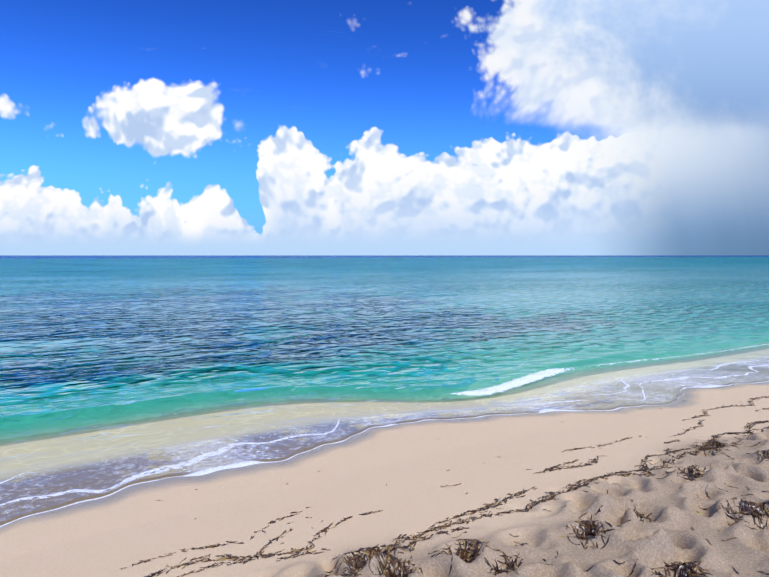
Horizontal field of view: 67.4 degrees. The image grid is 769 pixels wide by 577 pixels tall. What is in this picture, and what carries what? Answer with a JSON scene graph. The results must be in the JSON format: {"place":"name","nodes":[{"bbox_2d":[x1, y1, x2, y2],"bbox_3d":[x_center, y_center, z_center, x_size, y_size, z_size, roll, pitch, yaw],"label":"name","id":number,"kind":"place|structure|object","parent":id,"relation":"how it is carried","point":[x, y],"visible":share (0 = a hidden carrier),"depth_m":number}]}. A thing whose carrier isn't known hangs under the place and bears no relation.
{"place":"outdoors","nodes":[
{"label":"outdoors","id":0,"kind":"place"},
{"bbox_2d":[0,255,768,526],"bbox_3d":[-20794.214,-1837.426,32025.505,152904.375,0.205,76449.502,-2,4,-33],"label":"water","id":1,"kind":"structure","parent":0,"point":[118,373],"depth_m":13.85},
{"bbox_2d":[0,382,768,576],"bbox_3d":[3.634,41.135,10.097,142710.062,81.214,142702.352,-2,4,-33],"label":"ground","id":2,"kind":"structure","parent":0,"point":[409,464],"depth_m":4.62},
{"bbox_2d":[121,387,768,576],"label":"seaweed","id":3,"kind":"object","parent":2,"relation":"on","point":[756,509],"visible":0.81,"depth_m":3.97},
{"bbox_2d":[0,0,768,254],"label":"sky","id":4,"kind":"structure","parent":0,"point":[128,127]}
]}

